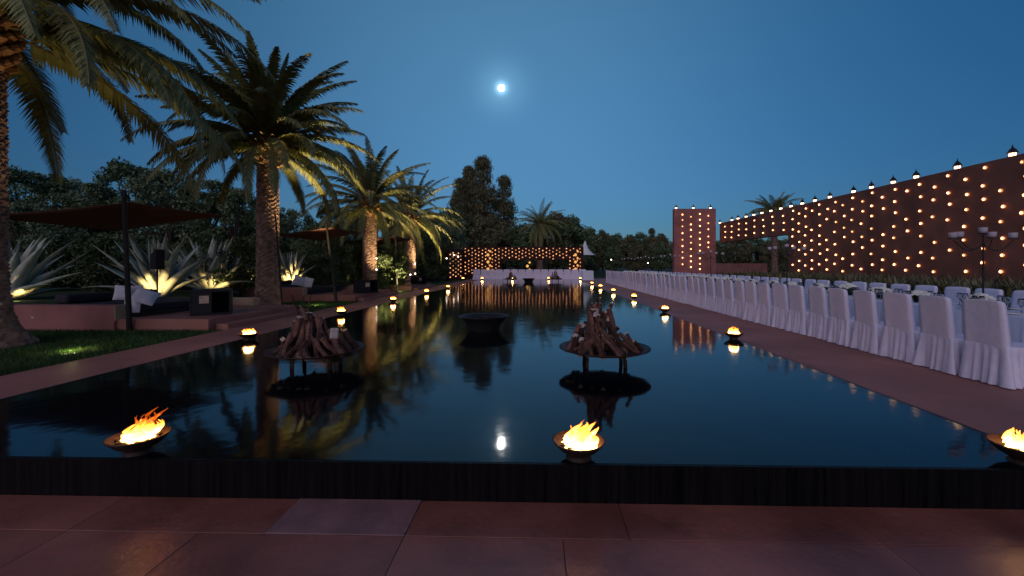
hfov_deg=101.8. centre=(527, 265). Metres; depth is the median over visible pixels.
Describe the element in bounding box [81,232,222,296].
agave
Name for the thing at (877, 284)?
banquet chair
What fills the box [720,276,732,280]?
bouquet
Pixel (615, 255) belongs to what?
broad tree
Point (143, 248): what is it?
shrub
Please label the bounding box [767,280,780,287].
bouquet
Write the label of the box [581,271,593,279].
banquet table
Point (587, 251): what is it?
marquee
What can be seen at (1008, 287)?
flower bed
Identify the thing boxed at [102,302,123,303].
seat cushion
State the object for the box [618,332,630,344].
log
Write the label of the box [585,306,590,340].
log
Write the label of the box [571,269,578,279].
banquet chair
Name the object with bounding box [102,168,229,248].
garden tree
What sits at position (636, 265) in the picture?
broad tree
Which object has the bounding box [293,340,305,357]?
log
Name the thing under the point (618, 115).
sky
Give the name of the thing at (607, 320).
log
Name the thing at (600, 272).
garden soil
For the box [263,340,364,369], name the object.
fire pit
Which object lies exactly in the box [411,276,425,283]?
wicker box
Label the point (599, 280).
deck
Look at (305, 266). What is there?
upright shrub
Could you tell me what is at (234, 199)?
garden tree
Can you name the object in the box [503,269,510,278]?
banquet chair
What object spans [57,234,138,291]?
shrub
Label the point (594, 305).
log
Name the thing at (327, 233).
shade sail
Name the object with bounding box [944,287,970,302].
banquet chair
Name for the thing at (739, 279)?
bouquet
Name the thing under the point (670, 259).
candelabra
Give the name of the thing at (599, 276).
back lawn
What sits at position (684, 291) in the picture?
banquet chair
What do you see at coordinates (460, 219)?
broad tree
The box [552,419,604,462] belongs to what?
fire bowl
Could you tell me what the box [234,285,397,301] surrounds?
seating platform
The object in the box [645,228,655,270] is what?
cypress tree
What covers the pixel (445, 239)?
garden tree
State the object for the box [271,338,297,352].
log
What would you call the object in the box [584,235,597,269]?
broad tree
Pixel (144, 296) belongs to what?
cushion
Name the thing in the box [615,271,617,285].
banquet chair
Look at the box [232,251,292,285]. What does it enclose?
agave
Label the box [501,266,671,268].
ground
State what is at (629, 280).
banquet chair
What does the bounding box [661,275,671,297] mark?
banquet chair
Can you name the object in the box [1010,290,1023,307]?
banquet chair
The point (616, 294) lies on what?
pool side wall
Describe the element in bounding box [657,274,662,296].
banquet chair
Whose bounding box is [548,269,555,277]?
banquet chair
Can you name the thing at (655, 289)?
banquet chair
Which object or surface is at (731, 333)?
fire bowl
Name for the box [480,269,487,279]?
banquet chair
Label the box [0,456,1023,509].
pool wall
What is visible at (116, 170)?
garden tree
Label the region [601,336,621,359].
log
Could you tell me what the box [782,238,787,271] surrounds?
broad tree
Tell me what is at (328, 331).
log
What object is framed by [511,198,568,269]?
date palm
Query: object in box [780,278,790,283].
banquet chair
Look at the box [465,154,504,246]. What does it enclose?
conifer tree
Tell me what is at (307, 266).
upright shrub
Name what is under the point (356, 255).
shrub
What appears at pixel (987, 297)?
bouquet
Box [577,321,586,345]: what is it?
log
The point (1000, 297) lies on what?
wine glass
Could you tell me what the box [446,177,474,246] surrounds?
conifer tree
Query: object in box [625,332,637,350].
log
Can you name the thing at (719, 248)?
broad tree
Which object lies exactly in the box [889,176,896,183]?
lantern
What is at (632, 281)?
banquet chair
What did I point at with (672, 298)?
banquet chair
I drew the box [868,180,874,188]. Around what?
lantern
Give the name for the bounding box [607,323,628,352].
log
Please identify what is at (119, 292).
cushion
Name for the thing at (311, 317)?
log
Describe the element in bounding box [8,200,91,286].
garden tree
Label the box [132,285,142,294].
cushion
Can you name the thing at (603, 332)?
log
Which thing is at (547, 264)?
broad tree
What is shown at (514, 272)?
banquet chair
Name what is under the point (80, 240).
shrub
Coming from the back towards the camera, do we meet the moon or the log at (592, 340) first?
the moon
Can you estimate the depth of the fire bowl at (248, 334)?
6.68 m
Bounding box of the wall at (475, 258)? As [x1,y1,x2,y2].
[463,247,583,278]
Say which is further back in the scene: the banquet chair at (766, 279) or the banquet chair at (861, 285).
the banquet chair at (766, 279)
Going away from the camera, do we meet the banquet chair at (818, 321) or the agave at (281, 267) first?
the banquet chair at (818, 321)
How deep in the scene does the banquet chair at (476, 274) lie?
40.32 m
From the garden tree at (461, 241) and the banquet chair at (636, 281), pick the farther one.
the garden tree at (461, 241)
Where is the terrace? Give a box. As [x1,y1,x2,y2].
[0,495,1023,575]
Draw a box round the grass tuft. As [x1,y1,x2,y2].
[34,345,101,357]
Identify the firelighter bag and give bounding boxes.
[330,328,338,338]
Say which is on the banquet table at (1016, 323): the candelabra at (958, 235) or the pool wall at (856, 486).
the candelabra at (958, 235)
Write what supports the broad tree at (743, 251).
on the garden soil
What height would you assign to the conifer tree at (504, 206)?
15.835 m
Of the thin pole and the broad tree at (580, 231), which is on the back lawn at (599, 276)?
the broad tree at (580, 231)
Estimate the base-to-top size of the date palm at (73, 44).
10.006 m
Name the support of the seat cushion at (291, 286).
on the daybed at (316, 289)
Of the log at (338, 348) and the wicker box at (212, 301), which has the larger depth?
the wicker box at (212, 301)
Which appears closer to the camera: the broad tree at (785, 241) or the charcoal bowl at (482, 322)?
the charcoal bowl at (482, 322)
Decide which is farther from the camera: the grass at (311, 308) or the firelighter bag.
the grass at (311, 308)
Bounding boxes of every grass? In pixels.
[0,328,221,375]
[283,300,359,311]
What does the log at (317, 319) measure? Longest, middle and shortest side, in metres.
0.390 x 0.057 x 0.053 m
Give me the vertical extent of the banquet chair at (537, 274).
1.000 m
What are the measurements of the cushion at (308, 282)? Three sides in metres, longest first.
0.480 x 0.480 x 0.150 m
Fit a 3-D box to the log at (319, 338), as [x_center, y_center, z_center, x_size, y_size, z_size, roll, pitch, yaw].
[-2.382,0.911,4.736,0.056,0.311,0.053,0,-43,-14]
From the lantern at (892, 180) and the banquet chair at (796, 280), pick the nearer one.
the banquet chair at (796, 280)
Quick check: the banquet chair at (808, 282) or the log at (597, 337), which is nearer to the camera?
the log at (597, 337)
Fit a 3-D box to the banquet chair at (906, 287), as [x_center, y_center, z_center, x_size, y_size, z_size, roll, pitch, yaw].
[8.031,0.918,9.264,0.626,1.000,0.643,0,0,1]
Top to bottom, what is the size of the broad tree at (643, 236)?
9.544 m
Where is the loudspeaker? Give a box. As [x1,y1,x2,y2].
[150,249,164,289]
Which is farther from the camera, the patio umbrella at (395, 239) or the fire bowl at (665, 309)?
the patio umbrella at (395, 239)
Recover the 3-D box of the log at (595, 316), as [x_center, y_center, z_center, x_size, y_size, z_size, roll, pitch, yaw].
[0.822,0.704,4.844,0.056,0.447,0.056,0,-24,-37]
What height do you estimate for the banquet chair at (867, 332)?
1.000 m
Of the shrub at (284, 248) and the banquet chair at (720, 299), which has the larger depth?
the shrub at (284, 248)
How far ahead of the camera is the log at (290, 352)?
4.64 m
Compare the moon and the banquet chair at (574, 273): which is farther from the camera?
the moon
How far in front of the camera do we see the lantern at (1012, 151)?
14.73 m
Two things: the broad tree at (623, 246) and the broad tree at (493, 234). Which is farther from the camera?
the broad tree at (623, 246)
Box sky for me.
[6,0,1023,263]
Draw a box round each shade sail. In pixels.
[8,190,225,330]
[279,224,362,302]
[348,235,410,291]
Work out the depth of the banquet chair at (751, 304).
10.56 m
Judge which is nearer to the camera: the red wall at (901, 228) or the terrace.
the terrace
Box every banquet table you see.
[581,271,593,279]
[733,285,852,310]
[848,297,1023,342]
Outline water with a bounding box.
[0,279,1023,468]
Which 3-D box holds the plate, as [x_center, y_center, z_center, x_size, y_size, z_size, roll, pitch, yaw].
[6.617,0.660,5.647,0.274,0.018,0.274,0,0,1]
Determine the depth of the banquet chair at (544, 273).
40.15 m
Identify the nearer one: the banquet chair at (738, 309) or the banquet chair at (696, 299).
the banquet chair at (738, 309)
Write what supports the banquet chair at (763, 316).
on the pool deck at (984, 407)
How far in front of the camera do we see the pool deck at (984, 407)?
5.49 m
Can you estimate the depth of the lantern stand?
44.29 m
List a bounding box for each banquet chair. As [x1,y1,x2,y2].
[472,269,480,279]
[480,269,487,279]
[488,269,495,278]
[495,269,503,278]
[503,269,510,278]
[511,269,518,278]
[518,269,525,278]
[526,269,533,277]
[533,269,540,278]
[541,269,548,278]
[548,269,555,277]
[556,269,563,278]
[564,269,570,278]
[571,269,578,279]
[612,271,615,284]
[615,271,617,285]
[620,271,622,286]
[623,272,626,287]
[627,272,630,288]
[629,272,633,289]
[633,272,635,289]
[635,273,637,290]
[637,273,640,291]
[640,273,643,291]
[643,273,647,293]
[647,274,658,293]
[650,274,653,294]
[652,274,658,295]
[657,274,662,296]
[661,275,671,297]
[666,275,671,299]
[670,275,675,300]
[675,276,680,301]
[679,276,687,303]
[686,277,693,304]
[693,277,707,306]
[699,278,707,308]
[705,278,715,310]
[713,279,735,312]
[722,280,735,315]
[732,281,744,318]
[742,281,772,321]
[754,282,772,325]
[761,277,768,282]
[771,284,788,329]
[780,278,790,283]
[785,285,808,334]
[791,278,801,281]
[804,279,815,288]
[807,286,828,339]
[817,280,829,290]
[826,288,854,346]
[834,281,846,285]
[849,290,883,354]
[851,282,866,290]
[868,283,886,290]
[878,292,920,362]
[890,284,910,291]
[912,295,963,374]
[914,285,937,293]
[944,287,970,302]
[958,299,1023,389]
[974,288,1003,298]
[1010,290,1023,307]
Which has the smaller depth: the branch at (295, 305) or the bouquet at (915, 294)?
the branch at (295, 305)
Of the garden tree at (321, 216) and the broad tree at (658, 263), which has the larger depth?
the broad tree at (658, 263)
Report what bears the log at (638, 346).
on the fire pit at (609, 352)
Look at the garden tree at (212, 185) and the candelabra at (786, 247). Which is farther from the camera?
the garden tree at (212, 185)
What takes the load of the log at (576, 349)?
on the fire pit at (609, 352)
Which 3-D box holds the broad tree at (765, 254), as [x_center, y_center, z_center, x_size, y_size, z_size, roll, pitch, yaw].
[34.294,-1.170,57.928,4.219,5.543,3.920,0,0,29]
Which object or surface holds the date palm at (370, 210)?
on the lawn at (439, 282)
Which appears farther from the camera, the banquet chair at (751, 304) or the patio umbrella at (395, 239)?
the patio umbrella at (395, 239)
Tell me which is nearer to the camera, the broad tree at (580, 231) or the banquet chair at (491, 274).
the banquet chair at (491, 274)
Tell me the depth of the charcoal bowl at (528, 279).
29.24 m
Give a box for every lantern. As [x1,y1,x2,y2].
[850,184,856,192]
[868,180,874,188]
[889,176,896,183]
[912,170,919,178]
[952,158,962,168]
[1006,143,1018,156]
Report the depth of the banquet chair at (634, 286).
23.40 m
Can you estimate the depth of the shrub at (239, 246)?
15.93 m
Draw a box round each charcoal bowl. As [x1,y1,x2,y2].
[459,313,508,331]
[522,278,534,281]
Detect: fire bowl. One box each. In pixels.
[102,407,172,457]
[237,328,259,339]
[335,307,347,314]
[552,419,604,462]
[659,305,670,311]
[724,327,743,338]
[985,428,1023,465]
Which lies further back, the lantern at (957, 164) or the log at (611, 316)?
the lantern at (957, 164)
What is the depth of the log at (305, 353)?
4.60 m
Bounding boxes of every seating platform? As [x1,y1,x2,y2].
[13,297,308,331]
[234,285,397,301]
[384,279,435,290]
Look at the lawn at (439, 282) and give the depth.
31.25 m
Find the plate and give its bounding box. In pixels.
[1008,312,1023,314]
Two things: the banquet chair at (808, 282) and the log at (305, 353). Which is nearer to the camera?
the log at (305, 353)
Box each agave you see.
[8,234,88,299]
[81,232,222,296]
[155,235,254,288]
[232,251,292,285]
[279,249,314,280]
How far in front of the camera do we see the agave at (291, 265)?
19.42 m
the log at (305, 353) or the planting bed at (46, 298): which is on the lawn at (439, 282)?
the planting bed at (46, 298)
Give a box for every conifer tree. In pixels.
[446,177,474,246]
[457,165,478,208]
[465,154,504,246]
[491,173,518,269]
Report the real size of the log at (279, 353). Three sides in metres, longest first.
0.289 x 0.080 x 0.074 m
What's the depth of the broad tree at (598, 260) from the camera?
71.47 m
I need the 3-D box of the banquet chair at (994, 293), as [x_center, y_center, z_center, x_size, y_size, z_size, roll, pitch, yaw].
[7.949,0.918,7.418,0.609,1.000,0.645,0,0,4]
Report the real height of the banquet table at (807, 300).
0.748 m
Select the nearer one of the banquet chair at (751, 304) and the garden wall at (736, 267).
the banquet chair at (751, 304)
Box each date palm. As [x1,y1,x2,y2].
[0,0,275,350]
[120,28,381,304]
[295,136,435,278]
[351,166,464,278]
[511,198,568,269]
[742,191,804,273]
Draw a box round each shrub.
[10,235,76,286]
[34,232,122,290]
[34,239,88,289]
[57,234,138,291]
[104,235,169,264]
[130,237,191,288]
[168,233,235,290]
[177,235,255,296]
[246,239,295,259]
[280,237,304,249]
[280,241,332,258]
[298,253,319,277]
[299,253,328,284]
[322,237,362,284]
[336,235,394,282]
[345,239,413,288]
[384,269,404,284]
[416,232,458,280]
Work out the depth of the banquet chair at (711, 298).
12.98 m
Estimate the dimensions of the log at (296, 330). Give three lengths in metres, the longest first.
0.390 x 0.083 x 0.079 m
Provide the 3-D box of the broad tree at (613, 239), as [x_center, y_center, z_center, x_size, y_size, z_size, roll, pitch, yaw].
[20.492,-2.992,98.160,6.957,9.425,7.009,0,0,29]
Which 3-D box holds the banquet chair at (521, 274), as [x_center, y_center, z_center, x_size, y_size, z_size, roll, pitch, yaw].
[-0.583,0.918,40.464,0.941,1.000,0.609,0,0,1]
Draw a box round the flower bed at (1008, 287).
[718,270,1023,307]
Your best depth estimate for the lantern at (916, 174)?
18.51 m
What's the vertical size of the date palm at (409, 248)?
8.203 m
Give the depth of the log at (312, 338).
4.71 m
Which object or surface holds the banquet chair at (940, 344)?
on the pool deck at (984, 407)
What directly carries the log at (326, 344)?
on the fire pit at (267, 353)
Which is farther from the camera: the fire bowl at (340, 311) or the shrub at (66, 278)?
the shrub at (66, 278)
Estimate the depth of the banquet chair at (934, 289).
8.58 m
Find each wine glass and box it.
[878,289,882,299]
[956,293,961,304]
[997,295,1003,301]
[1004,296,1011,309]
[1017,299,1023,312]
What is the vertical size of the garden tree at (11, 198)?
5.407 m
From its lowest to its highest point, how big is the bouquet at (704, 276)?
0.269 m
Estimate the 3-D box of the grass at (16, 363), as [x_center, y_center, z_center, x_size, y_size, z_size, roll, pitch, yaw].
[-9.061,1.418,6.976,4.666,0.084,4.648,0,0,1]
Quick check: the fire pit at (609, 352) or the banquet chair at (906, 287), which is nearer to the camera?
the fire pit at (609, 352)
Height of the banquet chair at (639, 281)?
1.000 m
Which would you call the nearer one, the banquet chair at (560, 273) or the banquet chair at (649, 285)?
the banquet chair at (649, 285)
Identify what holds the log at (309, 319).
on the fire pit at (267, 353)
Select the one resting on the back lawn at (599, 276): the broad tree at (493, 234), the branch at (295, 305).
the broad tree at (493, 234)
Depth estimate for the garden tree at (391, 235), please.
34.99 m
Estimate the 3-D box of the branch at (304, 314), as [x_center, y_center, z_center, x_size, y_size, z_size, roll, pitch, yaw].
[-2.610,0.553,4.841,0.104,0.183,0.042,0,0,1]
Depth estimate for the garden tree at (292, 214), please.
23.60 m
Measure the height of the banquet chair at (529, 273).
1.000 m
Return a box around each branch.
[291,294,299,314]
[299,305,307,319]
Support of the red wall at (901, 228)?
on the garden soil
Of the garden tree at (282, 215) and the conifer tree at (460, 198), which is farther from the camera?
the conifer tree at (460, 198)
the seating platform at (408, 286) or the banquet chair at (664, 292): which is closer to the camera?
the banquet chair at (664, 292)
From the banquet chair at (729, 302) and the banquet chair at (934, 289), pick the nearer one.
the banquet chair at (934, 289)
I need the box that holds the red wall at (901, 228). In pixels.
[720,153,1023,283]
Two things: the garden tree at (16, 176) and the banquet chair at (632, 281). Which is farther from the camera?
the banquet chair at (632, 281)
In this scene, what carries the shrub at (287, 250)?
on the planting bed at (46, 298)
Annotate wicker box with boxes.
[189,288,232,315]
[353,279,378,293]
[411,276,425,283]
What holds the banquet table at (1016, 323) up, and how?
on the pool deck at (984, 407)
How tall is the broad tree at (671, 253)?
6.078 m
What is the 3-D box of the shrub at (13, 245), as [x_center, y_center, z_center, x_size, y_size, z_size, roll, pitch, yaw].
[-20.139,0.089,17.285,2.979,2.807,2.969,0,0,-12]
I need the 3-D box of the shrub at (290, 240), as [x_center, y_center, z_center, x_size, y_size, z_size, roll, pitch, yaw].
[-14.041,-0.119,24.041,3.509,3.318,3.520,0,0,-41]
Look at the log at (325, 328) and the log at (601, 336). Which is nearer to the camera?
the log at (601, 336)
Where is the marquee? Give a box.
[583,241,594,254]
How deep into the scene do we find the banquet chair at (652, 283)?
19.70 m
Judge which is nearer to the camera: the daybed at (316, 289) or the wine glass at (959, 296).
the wine glass at (959, 296)
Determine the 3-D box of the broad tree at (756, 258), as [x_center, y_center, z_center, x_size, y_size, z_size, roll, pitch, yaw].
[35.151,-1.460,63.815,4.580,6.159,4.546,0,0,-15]
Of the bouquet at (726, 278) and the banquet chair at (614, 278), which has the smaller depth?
the bouquet at (726, 278)
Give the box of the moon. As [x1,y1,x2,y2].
[498,85,503,90]
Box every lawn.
[0,269,517,375]
[518,269,605,277]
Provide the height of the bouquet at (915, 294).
0.227 m
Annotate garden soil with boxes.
[586,269,787,274]
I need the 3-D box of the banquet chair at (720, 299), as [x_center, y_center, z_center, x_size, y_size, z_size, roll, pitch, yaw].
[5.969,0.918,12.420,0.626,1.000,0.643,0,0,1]
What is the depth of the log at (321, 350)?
4.56 m
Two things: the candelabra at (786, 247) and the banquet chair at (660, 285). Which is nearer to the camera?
the candelabra at (786, 247)
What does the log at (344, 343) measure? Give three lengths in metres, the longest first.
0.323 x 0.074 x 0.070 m
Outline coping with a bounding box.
[0,281,472,398]
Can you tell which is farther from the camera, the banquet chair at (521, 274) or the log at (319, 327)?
the banquet chair at (521, 274)
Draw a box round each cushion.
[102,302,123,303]
[112,285,133,299]
[124,301,140,312]
[131,287,161,305]
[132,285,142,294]
[282,285,302,286]
[291,274,304,285]
[303,277,313,286]
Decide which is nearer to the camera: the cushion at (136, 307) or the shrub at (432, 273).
the cushion at (136, 307)
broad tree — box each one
[421,205,471,247]
[469,214,511,268]
[501,223,537,271]
[529,232,553,270]
[545,211,582,269]
[553,213,595,268]
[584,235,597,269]
[586,226,605,270]
[587,240,604,270]
[595,229,613,270]
[601,233,621,270]
[604,246,623,270]
[615,234,643,270]
[625,245,648,270]
[630,232,649,270]
[646,233,672,268]
[647,240,670,271]
[664,245,672,271]
[716,240,735,262]
[721,240,755,262]
[748,238,765,262]
[757,237,787,272]
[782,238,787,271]
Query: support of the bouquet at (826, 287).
on the banquet table at (807, 300)
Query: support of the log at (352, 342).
on the fire pit at (267, 353)
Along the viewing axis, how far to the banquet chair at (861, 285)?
10.36 m
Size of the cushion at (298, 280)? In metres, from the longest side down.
0.528 x 0.528 x 0.165 m
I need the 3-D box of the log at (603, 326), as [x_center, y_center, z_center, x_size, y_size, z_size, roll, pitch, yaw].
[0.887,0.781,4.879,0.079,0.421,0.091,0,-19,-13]
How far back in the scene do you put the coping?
6.58 m
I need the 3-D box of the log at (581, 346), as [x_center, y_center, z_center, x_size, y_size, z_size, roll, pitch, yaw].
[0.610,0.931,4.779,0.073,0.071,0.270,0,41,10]
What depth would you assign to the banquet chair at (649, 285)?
20.40 m
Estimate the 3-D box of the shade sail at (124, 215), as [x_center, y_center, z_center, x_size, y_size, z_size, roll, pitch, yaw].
[-10.602,-0.025,10.470,4.364,3.125,3.410,0,0,1]
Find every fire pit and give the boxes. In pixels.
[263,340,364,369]
[559,340,650,367]
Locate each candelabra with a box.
[637,256,653,272]
[660,254,680,274]
[697,250,723,276]
[767,244,805,281]
[947,227,1018,292]
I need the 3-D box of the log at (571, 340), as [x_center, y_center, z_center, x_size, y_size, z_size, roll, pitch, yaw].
[0.543,0.874,5.001,0.073,0.384,0.074,0,-39,44]
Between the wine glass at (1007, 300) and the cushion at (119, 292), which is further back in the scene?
the cushion at (119, 292)
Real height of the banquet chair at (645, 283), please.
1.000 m
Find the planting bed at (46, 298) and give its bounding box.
[12,288,234,303]
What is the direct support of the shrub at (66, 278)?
on the planting bed at (46, 298)
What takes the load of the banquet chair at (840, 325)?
on the pool deck at (984, 407)
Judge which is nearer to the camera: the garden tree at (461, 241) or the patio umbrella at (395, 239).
the patio umbrella at (395, 239)
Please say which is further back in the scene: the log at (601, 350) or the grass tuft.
the grass tuft
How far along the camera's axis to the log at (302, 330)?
4.80 m
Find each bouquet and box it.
[698,275,709,280]
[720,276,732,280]
[733,277,745,282]
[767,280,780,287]
[811,283,828,289]
[837,282,859,294]
[869,286,893,297]
[910,290,932,302]
[960,293,998,302]
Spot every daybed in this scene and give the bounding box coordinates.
[55,289,188,316]
[282,280,341,293]
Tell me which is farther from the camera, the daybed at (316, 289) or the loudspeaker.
the daybed at (316, 289)
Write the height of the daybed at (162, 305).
0.500 m
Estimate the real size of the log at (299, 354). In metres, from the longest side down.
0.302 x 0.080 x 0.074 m
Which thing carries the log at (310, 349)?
on the fire pit at (267, 353)
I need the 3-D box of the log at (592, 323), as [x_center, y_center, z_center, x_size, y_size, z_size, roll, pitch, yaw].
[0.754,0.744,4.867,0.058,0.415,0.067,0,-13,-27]
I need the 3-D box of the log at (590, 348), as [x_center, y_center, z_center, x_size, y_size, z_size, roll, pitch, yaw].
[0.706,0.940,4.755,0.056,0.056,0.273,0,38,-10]
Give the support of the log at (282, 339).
on the fire pit at (267, 353)
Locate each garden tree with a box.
[7,165,98,244]
[7,190,38,242]
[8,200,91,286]
[18,173,101,232]
[35,182,142,240]
[59,156,184,244]
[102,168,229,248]
[151,178,255,242]
[186,185,287,257]
[225,202,301,242]
[279,208,325,259]
[283,222,352,276]
[296,203,357,240]
[377,205,423,276]
[416,217,457,279]
[430,219,469,267]
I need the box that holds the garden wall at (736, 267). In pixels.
[716,263,766,273]
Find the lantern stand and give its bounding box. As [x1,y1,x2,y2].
[574,250,578,268]
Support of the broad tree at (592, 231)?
on the garden soil
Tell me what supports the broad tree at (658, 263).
on the garden soil
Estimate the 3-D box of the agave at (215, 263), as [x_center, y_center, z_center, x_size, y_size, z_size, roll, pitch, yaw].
[-12.006,-0.020,15.811,3.269,2.118,3.645,0,0,39]
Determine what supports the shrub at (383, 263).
on the lawn at (439, 282)
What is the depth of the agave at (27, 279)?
11.66 m
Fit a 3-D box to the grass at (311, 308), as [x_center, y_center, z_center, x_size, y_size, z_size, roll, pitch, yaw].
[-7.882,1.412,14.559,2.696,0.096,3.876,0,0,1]
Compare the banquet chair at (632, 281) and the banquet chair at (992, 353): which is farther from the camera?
the banquet chair at (632, 281)
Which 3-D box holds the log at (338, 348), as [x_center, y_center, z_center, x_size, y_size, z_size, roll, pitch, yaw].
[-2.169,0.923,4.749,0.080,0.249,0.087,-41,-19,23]
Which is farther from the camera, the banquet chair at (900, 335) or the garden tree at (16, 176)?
the garden tree at (16, 176)
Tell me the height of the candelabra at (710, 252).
1.245 m
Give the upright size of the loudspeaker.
1.450 m
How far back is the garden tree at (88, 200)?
19.49 m
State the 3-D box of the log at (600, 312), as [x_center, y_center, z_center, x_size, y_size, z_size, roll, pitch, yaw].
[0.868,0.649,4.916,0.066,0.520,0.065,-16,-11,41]
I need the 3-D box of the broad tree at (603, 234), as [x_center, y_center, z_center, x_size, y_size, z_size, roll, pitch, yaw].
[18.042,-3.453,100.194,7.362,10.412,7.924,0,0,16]
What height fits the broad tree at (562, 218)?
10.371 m
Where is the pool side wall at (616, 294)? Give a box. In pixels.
[0,280,987,433]
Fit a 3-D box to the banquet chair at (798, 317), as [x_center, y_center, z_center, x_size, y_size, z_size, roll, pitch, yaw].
[5.875,0.918,8.738,0.626,1.000,0.643,0,0,0]
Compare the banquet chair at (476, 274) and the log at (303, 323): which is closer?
the log at (303, 323)
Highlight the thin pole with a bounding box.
[274,213,282,304]
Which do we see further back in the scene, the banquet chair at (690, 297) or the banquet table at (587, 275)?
the banquet table at (587, 275)
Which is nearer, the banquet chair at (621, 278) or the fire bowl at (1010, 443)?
the fire bowl at (1010, 443)
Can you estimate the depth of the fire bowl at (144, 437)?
2.63 m
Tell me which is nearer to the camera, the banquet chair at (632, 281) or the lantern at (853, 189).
the lantern at (853, 189)
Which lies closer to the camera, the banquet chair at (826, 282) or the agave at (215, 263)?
the banquet chair at (826, 282)
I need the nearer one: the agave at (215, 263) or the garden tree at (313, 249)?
the agave at (215, 263)
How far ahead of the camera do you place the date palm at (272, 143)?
13.61 m
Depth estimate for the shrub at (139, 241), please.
17.19 m
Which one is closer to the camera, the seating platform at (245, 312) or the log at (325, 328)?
the log at (325, 328)
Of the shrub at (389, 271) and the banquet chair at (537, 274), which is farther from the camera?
the banquet chair at (537, 274)
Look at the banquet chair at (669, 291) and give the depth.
17.17 m
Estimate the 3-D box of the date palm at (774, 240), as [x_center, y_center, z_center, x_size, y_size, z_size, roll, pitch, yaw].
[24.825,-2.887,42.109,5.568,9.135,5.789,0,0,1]
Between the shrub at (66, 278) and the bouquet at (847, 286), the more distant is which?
the shrub at (66, 278)
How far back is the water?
3.66 m
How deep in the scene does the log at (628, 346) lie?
4.84 m
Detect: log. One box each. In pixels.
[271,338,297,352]
[276,337,293,356]
[280,337,285,344]
[281,332,291,356]
[284,337,304,357]
[289,316,301,348]
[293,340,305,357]
[295,351,302,360]
[296,320,306,343]
[300,325,304,339]
[302,339,310,360]
[305,315,311,346]
[305,321,312,345]
[308,316,315,351]
[310,316,315,337]
[310,333,319,356]
[313,337,328,358]
[314,313,327,341]
[314,333,322,356]
[316,317,322,338]
[320,337,336,353]
[322,318,330,344]
[327,328,345,350]
[332,338,344,356]
[338,333,351,350]
[342,329,358,348]
[565,323,580,352]
[569,332,578,351]
[574,340,588,351]
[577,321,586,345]
[577,337,595,353]
[578,336,583,356]
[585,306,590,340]
[585,337,593,357]
[588,311,595,346]
[592,304,600,351]
[592,307,605,343]
[593,332,606,355]
[594,341,605,359]
[596,298,603,319]
[597,326,623,355]
[599,334,625,354]
[600,314,608,349]
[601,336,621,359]
[604,311,611,334]
[606,307,618,345]
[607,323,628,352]
[610,334,639,352]
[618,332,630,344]
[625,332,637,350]
[632,339,643,350]
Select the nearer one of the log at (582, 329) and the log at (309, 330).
the log at (309, 330)
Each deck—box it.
[464,278,605,281]
[585,282,1023,435]
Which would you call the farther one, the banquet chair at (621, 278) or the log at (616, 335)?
the banquet chair at (621, 278)
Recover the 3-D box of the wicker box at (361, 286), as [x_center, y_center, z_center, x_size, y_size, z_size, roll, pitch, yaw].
[-6.972,0.905,17.896,0.772,0.570,0.760,0,0,41]
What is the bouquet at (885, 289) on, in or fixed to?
on the banquet table at (1016, 323)
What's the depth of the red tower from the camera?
38.34 m
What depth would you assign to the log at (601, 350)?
4.64 m
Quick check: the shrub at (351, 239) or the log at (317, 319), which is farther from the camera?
the shrub at (351, 239)
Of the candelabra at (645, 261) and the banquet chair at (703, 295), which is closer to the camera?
the banquet chair at (703, 295)
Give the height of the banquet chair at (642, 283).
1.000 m
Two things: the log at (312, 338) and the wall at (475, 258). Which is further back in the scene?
the wall at (475, 258)
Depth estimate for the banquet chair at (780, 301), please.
9.32 m
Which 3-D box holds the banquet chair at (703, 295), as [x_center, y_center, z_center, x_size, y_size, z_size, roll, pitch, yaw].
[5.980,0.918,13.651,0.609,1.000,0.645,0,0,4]
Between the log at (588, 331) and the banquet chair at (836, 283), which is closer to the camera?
the log at (588, 331)
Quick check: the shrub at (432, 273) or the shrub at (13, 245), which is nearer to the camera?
the shrub at (13, 245)
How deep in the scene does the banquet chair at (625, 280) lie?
25.88 m
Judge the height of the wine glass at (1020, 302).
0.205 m
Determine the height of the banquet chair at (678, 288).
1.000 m
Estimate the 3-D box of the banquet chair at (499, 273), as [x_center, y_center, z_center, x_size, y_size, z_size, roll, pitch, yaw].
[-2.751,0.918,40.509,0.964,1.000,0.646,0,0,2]
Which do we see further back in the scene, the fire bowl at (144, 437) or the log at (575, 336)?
the log at (575, 336)
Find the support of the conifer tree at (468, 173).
on the lawn at (439, 282)
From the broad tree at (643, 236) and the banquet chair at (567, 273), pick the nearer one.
the banquet chair at (567, 273)
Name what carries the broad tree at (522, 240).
on the back lawn at (599, 276)
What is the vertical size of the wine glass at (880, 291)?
0.205 m
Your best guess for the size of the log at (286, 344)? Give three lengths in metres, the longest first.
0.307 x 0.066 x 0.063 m
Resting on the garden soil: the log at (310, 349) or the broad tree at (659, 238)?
the broad tree at (659, 238)
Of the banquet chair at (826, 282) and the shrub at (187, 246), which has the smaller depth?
the banquet chair at (826, 282)
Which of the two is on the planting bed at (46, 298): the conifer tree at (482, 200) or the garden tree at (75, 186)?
the garden tree at (75, 186)
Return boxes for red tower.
[673,209,715,274]
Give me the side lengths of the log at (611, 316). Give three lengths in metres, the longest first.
0.489 x 0.081 x 0.070 m
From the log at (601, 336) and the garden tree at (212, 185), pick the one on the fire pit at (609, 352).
the log at (601, 336)
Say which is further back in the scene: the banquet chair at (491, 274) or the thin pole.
the banquet chair at (491, 274)

